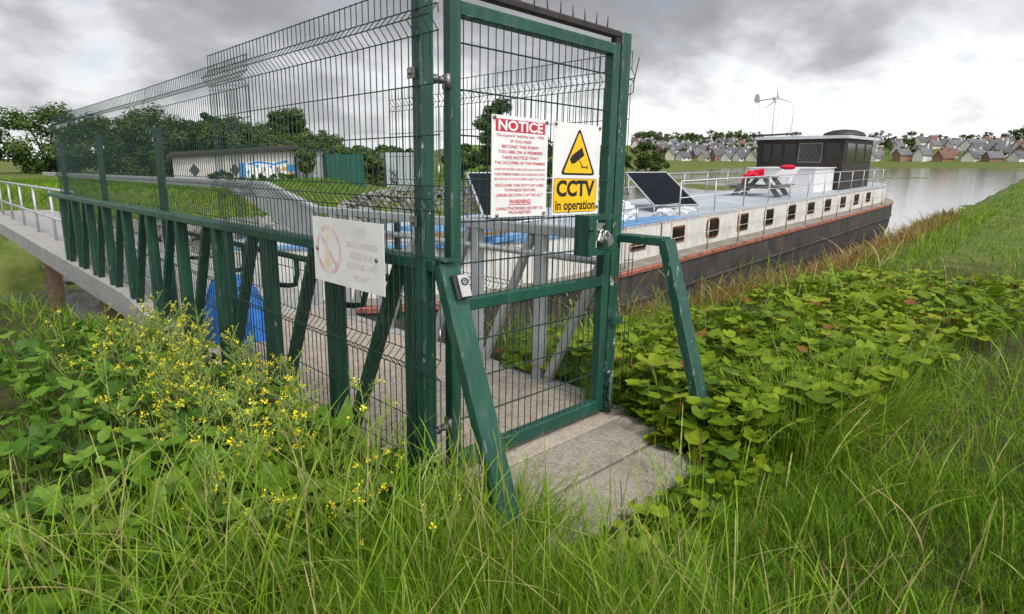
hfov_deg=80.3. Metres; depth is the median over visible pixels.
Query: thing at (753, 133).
tree
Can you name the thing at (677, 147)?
house
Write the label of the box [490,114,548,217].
notice sign
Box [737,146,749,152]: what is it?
house
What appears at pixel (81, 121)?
fence
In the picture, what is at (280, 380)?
mustard plant
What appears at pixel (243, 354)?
mustard plant
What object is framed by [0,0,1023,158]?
sky
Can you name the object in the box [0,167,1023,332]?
river water
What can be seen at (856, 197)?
window
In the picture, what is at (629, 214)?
covered heap
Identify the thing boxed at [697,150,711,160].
house
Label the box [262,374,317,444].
mustard plant
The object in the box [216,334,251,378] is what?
mustard plant
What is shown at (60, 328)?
mustard plant
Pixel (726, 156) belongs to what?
house
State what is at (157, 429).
mustard plant
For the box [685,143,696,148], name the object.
house
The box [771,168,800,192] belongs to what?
tilted board
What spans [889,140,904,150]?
house
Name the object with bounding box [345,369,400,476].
mustard plant
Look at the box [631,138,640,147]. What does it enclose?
house
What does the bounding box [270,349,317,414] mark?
mustard plant
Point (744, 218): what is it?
window
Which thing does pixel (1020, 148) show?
house
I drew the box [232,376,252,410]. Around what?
mustard plant
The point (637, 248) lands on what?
window
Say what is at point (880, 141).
house
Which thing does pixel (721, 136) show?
tree
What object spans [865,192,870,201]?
window
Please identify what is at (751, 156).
house
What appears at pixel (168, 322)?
mustard plant
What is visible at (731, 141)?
house
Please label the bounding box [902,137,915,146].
tree
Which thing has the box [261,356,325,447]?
mustard plant
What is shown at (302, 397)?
mustard plant
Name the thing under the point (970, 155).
house
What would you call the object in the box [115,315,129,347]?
mustard plant
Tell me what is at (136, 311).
mustard plant
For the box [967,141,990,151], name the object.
house
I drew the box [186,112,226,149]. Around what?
tree
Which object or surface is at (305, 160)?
shrub
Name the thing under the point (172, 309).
mustard plant
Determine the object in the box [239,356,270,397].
mustard plant
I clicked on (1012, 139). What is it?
house
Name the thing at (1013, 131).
tree
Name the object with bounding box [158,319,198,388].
mustard plant
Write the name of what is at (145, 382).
mustard plant
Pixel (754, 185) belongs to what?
picnic table
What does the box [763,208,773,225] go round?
window
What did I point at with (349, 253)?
faded sign
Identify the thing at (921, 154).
house
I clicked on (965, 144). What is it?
house
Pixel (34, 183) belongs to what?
field grass
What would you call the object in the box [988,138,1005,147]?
house
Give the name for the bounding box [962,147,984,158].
house
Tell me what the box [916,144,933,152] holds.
house
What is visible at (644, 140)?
house
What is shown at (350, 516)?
mustard plant
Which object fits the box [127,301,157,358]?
mustard plant
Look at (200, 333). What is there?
mustard plant
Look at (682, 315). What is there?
raking stay
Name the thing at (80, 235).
parapet
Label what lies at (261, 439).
mustard plant
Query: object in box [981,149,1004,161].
house
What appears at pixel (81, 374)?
mustard plant
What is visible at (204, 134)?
tree
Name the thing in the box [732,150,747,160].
house
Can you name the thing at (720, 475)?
weeds
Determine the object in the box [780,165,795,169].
jacket
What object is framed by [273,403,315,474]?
mustard plant
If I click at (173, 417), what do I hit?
mustard plant
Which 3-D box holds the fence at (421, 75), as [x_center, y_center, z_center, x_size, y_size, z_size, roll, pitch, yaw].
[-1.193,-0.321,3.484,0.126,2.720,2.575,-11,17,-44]
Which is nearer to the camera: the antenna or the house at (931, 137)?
the antenna
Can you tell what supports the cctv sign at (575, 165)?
attached to the security gate
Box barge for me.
[233,129,893,352]
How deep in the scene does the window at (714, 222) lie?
17.58 m
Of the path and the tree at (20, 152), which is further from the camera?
the tree at (20, 152)
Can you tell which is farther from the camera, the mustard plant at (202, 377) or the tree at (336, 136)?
the tree at (336, 136)
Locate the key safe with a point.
(461, 286)
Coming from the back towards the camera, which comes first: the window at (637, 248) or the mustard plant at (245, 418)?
the window at (637, 248)
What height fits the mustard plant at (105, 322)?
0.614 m
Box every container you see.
[322,154,364,187]
[380,152,413,186]
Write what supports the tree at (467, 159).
on the ground at (22, 269)
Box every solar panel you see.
[466,172,546,223]
[623,172,699,212]
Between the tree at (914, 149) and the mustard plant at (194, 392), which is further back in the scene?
the tree at (914, 149)
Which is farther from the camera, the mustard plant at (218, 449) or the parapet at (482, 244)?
the parapet at (482, 244)
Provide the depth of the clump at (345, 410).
2.92 m
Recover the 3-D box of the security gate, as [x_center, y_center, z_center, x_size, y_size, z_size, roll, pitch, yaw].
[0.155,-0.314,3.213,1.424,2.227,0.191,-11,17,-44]
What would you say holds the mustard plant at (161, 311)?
on the ground at (22, 269)
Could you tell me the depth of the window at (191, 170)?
39.39 m
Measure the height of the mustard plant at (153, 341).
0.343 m
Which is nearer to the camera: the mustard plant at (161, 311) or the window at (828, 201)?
the mustard plant at (161, 311)
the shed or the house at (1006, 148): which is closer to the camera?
the shed
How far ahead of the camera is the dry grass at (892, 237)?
10.48 m
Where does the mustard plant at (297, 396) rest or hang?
on the ground at (22, 269)
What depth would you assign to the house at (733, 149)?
389.30 m
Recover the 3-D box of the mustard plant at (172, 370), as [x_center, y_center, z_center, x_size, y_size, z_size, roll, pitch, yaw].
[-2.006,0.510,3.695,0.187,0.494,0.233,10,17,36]
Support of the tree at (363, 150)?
on the ground at (22, 269)
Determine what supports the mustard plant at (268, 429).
on the ground at (22, 269)
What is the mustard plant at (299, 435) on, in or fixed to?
on the ground at (22, 269)
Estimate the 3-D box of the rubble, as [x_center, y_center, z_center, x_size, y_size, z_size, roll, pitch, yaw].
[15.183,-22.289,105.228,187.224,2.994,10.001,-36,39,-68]
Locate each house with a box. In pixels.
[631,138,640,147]
[637,139,647,151]
[655,143,667,149]
[656,145,665,156]
[664,147,676,159]
[667,138,677,144]
[667,144,681,152]
[674,141,684,147]
[675,150,691,160]
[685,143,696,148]
[691,148,704,158]
[694,143,706,150]
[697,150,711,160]
[710,148,725,160]
[721,151,732,160]
[725,145,736,154]
[726,139,735,143]
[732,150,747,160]
[735,139,745,146]
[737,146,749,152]
[745,149,756,160]
[746,141,757,147]
[871,149,881,161]
[872,147,884,157]
[873,137,884,146]
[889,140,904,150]
[889,144,907,155]
[892,147,911,161]
[912,146,933,161]
[916,135,927,144]
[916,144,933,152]
[925,139,942,148]
[926,134,939,140]
[932,149,955,161]
[939,137,951,147]
[941,146,959,157]
[943,138,962,148]
[944,144,961,153]
[959,137,976,150]
[960,149,979,161]
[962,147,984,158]
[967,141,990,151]
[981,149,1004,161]
[982,135,992,141]
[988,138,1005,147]
[990,141,1012,153]
[990,144,1011,158]
[1005,134,1015,143]
[1006,151,1023,161]
[1011,140,1023,151]
[1014,145,1023,150]
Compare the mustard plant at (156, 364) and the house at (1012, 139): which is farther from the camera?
the house at (1012, 139)
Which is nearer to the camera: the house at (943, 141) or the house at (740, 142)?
the house at (943, 141)
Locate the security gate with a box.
[433,0,620,470]
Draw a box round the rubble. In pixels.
[42,168,661,286]
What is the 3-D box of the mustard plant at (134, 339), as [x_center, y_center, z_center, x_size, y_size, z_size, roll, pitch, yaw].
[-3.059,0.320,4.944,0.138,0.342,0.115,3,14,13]
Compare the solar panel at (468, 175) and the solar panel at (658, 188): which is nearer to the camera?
the solar panel at (468, 175)
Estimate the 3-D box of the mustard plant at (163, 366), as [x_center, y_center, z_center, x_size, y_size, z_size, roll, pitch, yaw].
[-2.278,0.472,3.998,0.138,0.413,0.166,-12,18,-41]
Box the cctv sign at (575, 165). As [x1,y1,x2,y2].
[551,121,601,214]
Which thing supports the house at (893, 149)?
on the ground at (22, 269)
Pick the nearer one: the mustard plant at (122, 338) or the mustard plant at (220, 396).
the mustard plant at (220, 396)
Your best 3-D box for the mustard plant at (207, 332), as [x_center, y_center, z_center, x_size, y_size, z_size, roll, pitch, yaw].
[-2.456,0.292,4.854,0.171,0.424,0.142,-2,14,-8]
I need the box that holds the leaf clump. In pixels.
[640,367,792,468]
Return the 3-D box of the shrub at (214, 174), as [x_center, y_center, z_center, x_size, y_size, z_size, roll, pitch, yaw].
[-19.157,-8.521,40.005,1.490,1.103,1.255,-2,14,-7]
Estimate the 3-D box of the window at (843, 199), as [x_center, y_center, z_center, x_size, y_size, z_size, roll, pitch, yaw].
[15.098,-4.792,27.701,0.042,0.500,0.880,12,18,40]
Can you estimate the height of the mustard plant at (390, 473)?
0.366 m
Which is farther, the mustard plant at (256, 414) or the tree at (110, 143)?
the tree at (110, 143)
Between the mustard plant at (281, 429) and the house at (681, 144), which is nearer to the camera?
the mustard plant at (281, 429)
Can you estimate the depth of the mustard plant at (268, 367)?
3.91 m
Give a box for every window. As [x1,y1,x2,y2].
[190,164,239,175]
[630,243,645,251]
[672,225,684,242]
[706,217,718,237]
[737,213,748,231]
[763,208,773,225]
[787,204,795,220]
[807,202,814,213]
[824,199,831,210]
[840,196,845,207]
[853,194,858,204]
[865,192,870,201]
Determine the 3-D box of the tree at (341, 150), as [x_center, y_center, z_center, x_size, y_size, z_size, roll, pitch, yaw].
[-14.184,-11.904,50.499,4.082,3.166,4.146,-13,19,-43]
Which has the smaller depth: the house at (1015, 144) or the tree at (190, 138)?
the tree at (190, 138)
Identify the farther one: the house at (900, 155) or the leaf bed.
the house at (900, 155)
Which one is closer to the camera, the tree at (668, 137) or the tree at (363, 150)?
the tree at (363, 150)
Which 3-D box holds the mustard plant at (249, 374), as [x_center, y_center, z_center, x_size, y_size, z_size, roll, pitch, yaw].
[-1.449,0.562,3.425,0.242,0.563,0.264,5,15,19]
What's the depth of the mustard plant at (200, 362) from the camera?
3.73 m
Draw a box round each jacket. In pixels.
[741,168,764,184]
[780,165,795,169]
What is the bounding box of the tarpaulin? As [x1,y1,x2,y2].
[203,274,265,343]
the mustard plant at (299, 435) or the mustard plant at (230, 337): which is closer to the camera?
the mustard plant at (299, 435)
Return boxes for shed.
[291,149,332,179]
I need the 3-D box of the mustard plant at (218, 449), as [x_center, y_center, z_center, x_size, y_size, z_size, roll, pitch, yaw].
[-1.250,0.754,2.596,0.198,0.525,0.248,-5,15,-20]
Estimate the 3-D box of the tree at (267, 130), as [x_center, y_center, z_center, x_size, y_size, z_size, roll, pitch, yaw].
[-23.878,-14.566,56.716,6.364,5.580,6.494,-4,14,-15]
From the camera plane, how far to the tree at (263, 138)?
50.48 m
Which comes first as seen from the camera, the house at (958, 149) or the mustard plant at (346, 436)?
the mustard plant at (346, 436)
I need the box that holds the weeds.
[299,423,788,613]
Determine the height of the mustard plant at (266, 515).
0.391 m
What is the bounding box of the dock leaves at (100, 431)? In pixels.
[0,317,509,613]
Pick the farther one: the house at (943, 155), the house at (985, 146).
the house at (985, 146)
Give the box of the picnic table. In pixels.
[725,176,794,197]
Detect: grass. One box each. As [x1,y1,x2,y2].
[0,166,628,242]
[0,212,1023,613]
[589,207,963,325]
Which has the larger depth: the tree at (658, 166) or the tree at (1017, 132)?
the tree at (1017, 132)
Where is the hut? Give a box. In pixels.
[166,145,298,179]
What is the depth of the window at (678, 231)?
16.03 m
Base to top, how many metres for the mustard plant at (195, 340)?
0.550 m
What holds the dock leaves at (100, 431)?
on the ground at (22, 269)
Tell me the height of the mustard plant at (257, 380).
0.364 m
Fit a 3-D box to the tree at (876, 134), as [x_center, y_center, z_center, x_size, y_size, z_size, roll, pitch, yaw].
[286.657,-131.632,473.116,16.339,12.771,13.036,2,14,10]
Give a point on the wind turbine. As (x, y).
(758, 100)
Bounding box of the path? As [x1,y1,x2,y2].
[463,415,705,564]
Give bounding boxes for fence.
[48,107,106,272]
[84,88,162,300]
[141,53,268,376]
[202,0,442,489]
[388,51,635,329]
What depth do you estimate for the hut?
40.44 m
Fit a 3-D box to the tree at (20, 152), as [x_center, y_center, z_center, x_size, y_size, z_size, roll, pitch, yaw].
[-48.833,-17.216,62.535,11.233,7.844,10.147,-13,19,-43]
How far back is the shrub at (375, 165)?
47.09 m
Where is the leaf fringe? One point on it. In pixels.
(731, 450)
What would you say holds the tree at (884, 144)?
on the ground at (22, 269)
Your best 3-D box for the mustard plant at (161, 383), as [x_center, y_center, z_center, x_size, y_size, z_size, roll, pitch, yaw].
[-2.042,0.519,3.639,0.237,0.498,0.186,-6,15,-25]
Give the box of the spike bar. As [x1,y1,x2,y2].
[480,0,621,43]
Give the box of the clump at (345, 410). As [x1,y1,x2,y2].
[120,385,389,566]
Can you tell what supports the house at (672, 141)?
on the ground at (22, 269)
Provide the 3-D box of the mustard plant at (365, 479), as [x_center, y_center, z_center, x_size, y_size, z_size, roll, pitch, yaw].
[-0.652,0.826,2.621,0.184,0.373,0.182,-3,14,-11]
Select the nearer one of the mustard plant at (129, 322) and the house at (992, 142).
the mustard plant at (129, 322)
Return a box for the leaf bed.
[496,266,1023,456]
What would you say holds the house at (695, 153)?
on the ground at (22, 269)
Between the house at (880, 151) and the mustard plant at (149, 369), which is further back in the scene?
the house at (880, 151)
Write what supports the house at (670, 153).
on the ground at (22, 269)
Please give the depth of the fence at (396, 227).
4.66 m
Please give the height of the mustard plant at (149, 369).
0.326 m
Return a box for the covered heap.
[622,200,696,220]
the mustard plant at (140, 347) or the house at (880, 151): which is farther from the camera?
the house at (880, 151)
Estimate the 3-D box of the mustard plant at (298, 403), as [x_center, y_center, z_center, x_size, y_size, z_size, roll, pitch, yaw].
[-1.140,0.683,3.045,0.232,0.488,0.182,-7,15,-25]
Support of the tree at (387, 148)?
on the ground at (22, 269)
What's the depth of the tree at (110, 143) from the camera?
56.94 m
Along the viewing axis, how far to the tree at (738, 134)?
488.77 m
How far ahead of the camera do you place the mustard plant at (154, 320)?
4.97 m
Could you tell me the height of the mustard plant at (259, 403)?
0.654 m
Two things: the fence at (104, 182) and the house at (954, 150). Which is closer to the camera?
the fence at (104, 182)
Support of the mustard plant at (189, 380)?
on the ground at (22, 269)
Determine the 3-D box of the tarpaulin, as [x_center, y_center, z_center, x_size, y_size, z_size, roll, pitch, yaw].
[-2.590,-0.015,5.656,0.601,0.560,0.849,-11,17,-44]
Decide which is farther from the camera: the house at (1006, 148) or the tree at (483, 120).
the house at (1006, 148)
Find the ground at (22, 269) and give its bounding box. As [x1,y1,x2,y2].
[0,145,1023,613]
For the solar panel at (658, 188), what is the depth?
17.92 m
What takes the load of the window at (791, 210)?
in the barge
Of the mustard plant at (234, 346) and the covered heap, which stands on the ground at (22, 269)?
the mustard plant at (234, 346)
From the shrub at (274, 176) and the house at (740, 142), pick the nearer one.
the shrub at (274, 176)
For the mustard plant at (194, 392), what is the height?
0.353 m
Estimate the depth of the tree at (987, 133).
435.81 m
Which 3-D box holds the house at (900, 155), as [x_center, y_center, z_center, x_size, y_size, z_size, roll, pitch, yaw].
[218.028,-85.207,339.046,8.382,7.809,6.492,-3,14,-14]
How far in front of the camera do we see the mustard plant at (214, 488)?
2.42 m
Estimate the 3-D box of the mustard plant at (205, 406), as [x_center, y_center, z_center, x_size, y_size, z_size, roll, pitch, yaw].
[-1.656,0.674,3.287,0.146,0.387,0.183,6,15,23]
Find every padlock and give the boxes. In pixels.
[596,229,603,242]
[604,230,613,246]
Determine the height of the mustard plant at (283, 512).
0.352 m
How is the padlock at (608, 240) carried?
attached to the security gate
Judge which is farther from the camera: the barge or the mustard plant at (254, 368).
the barge
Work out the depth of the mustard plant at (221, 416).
3.20 m
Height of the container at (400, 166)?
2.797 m
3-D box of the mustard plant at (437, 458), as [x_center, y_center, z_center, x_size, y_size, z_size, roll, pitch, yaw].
[-0.325,0.816,2.243,0.217,0.581,0.276,5,14,18]
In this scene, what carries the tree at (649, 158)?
on the ground at (22, 269)
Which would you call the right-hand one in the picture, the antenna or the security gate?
the antenna
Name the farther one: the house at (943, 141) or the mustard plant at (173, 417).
the house at (943, 141)
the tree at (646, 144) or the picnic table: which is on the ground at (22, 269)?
the tree at (646, 144)
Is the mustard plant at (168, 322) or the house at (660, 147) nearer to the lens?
the mustard plant at (168, 322)
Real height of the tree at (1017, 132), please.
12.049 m
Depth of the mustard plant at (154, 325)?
5.03 m
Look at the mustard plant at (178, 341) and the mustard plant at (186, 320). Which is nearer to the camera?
the mustard plant at (178, 341)
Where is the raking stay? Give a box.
[618,233,708,443]
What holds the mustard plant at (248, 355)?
on the ground at (22, 269)
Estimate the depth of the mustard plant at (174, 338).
4.42 m
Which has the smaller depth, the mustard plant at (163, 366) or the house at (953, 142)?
the mustard plant at (163, 366)
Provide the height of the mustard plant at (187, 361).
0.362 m
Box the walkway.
[164,308,627,497]
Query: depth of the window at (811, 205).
24.21 m
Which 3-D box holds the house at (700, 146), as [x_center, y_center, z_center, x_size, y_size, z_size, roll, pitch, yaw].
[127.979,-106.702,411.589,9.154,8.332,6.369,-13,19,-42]
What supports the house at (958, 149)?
on the ground at (22, 269)
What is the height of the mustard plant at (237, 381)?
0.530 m
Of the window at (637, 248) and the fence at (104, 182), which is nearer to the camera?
the fence at (104, 182)
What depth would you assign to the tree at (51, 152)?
56.83 m
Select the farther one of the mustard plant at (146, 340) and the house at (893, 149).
the house at (893, 149)
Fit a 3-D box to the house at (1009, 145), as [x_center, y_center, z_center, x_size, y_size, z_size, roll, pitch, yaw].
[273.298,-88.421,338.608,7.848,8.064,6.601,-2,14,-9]
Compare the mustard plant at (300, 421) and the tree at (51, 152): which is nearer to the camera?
the mustard plant at (300, 421)
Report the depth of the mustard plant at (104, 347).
3.59 m
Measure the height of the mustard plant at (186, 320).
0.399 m
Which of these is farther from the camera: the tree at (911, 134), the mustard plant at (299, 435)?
the tree at (911, 134)
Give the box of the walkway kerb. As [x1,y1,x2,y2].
[319,307,631,414]
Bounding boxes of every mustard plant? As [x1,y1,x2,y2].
[42,309,74,366]
[47,353,87,386]
[77,335,119,430]
[88,300,134,363]
[88,343,108,386]
[90,316,134,377]
[96,388,143,431]
[107,318,140,374]
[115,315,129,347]
[119,317,140,346]
[122,360,165,426]
[122,411,148,436]
[125,326,141,357]
[125,329,155,366]
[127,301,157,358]
[128,300,156,355]
[128,333,177,409]
[138,325,157,362]
[138,337,157,359]
[139,367,170,419]
[142,316,163,347]
[142,419,187,456]
[145,307,169,348]
[146,291,171,351]
[146,356,188,415]
[146,362,166,404]
[147,309,177,349]
[148,316,183,358]
[151,347,175,402]
[151,359,176,403]
[153,316,165,350]
[154,400,203,445]
[158,312,188,395]
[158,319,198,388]
[158,358,201,411]
[159,301,187,356]
[160,298,187,357]
[163,336,202,409]
[164,380,191,411]
[170,313,190,341]
[170,333,186,351]
[173,325,221,395]
[174,302,214,367]
[175,362,227,415]
[181,353,196,391]
[181,471,231,538]
[183,323,209,378]
[184,339,212,386]
[187,372,226,447]
[187,391,218,436]
[189,418,239,495]
[190,376,240,449]
[191,385,209,414]
[194,317,215,364]
[195,357,218,403]
[207,385,268,489]
[208,360,250,440]
[208,382,280,469]
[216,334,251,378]
[217,322,251,388]
[221,333,260,395]
[222,336,277,406]
[227,362,282,430]
[229,408,271,444]
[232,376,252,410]
[233,428,272,478]
[234,487,282,557]
[237,367,266,399]
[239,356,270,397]
[241,332,276,396]
[244,429,272,461]
[245,409,266,443]
[256,360,274,395]
[259,401,283,463]
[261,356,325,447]
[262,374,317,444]
[262,396,309,462]
[265,376,326,448]
[269,352,300,406]
[269,492,296,537]
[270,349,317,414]
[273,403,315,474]
[275,409,308,474]
[280,376,308,422]
[285,423,314,447]
[313,428,357,481]
[326,481,382,556]
[340,451,379,508]
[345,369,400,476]
[373,438,407,506]
[390,442,460,559]
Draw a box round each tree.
[0,101,84,172]
[41,111,151,174]
[99,102,172,175]
[147,114,197,173]
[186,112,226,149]
[196,115,253,155]
[220,121,287,147]
[244,129,304,147]
[266,107,313,139]
[284,135,330,148]
[293,129,346,147]
[323,144,366,172]
[331,145,379,173]
[365,144,406,156]
[376,150,401,173]
[440,143,478,177]
[472,97,516,171]
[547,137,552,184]
[625,147,660,171]
[635,131,651,137]
[638,141,652,149]
[641,151,669,171]
[651,132,668,139]
[660,134,677,140]
[706,129,723,138]
[716,132,736,137]
[729,131,744,138]
[742,131,760,137]
[868,130,891,137]
[879,141,891,149]
[900,131,924,138]
[900,146,916,151]
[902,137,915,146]
[975,132,995,138]
[1000,130,1023,138]
[1001,129,1022,138]
[1017,125,1023,136]
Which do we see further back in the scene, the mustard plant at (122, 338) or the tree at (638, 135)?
the tree at (638, 135)
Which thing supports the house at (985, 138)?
on the ground at (22, 269)
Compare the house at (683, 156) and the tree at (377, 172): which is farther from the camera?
the house at (683, 156)
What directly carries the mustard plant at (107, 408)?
on the ground at (22, 269)
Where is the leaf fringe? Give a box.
[612,368,790,472]
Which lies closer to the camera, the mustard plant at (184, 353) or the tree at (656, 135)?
the mustard plant at (184, 353)
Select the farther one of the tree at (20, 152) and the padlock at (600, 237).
the tree at (20, 152)
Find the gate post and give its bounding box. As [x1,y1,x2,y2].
[600,32,639,412]
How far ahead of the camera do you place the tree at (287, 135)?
61.47 m
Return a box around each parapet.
[47,192,526,546]
[313,206,621,381]
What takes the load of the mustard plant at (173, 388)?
on the ground at (22, 269)
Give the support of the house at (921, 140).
on the ground at (22, 269)
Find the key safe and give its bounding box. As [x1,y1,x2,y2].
[451,274,471,299]
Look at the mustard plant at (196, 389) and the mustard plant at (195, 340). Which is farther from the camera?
the mustard plant at (195, 340)
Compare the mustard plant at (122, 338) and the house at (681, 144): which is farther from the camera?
the house at (681, 144)
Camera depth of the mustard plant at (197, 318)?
4.62 m
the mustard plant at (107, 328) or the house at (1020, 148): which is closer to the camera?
the mustard plant at (107, 328)
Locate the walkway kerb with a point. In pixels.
(502, 366)
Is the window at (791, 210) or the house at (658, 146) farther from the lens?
the house at (658, 146)
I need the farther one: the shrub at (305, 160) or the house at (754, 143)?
the house at (754, 143)
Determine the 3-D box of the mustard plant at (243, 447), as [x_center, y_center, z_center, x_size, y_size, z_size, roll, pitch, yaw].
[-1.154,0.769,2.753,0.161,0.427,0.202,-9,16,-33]
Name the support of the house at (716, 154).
on the ground at (22, 269)
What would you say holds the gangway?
on the ground at (22, 269)
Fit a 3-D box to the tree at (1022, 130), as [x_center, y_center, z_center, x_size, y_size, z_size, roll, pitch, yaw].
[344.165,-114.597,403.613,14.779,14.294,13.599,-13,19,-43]
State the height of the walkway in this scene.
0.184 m
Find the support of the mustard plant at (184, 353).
on the ground at (22, 269)
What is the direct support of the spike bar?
attached to the gate post
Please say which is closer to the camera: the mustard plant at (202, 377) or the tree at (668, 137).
the mustard plant at (202, 377)
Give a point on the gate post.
(613, 318)
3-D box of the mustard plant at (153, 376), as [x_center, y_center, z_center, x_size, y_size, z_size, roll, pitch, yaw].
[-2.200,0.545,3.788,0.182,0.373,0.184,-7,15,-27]
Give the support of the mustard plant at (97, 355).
on the ground at (22, 269)
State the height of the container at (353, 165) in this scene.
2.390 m
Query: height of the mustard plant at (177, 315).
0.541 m
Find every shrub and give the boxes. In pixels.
[208,169,231,179]
[240,173,293,180]
[295,147,316,177]
[364,150,386,185]
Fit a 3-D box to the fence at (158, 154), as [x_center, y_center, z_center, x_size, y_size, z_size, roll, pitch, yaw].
[-2.620,-0.620,5.138,0.173,2.559,2.503,-11,17,-44]
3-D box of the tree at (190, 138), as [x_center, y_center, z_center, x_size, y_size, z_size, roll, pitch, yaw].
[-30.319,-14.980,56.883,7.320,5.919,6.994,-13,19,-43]
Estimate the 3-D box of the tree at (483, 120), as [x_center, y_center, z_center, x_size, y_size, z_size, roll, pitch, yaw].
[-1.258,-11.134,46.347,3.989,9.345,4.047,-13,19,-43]
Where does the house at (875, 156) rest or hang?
on the ground at (22, 269)
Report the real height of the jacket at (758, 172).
0.710 m
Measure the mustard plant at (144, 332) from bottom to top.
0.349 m
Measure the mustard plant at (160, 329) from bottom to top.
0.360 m
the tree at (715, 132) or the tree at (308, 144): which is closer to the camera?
the tree at (308, 144)
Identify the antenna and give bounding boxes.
[790,101,794,135]
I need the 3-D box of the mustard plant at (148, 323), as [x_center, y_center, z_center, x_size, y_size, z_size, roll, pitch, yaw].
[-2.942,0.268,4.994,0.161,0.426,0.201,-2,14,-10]
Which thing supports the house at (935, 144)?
on the ground at (22, 269)
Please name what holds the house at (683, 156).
on the ground at (22, 269)
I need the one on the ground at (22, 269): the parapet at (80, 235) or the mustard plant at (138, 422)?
the mustard plant at (138, 422)
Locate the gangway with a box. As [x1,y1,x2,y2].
[0,172,325,341]
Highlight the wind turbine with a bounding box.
[754,85,791,136]
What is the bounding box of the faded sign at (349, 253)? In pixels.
[312,216,385,296]
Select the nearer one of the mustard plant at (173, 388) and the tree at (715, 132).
the mustard plant at (173, 388)

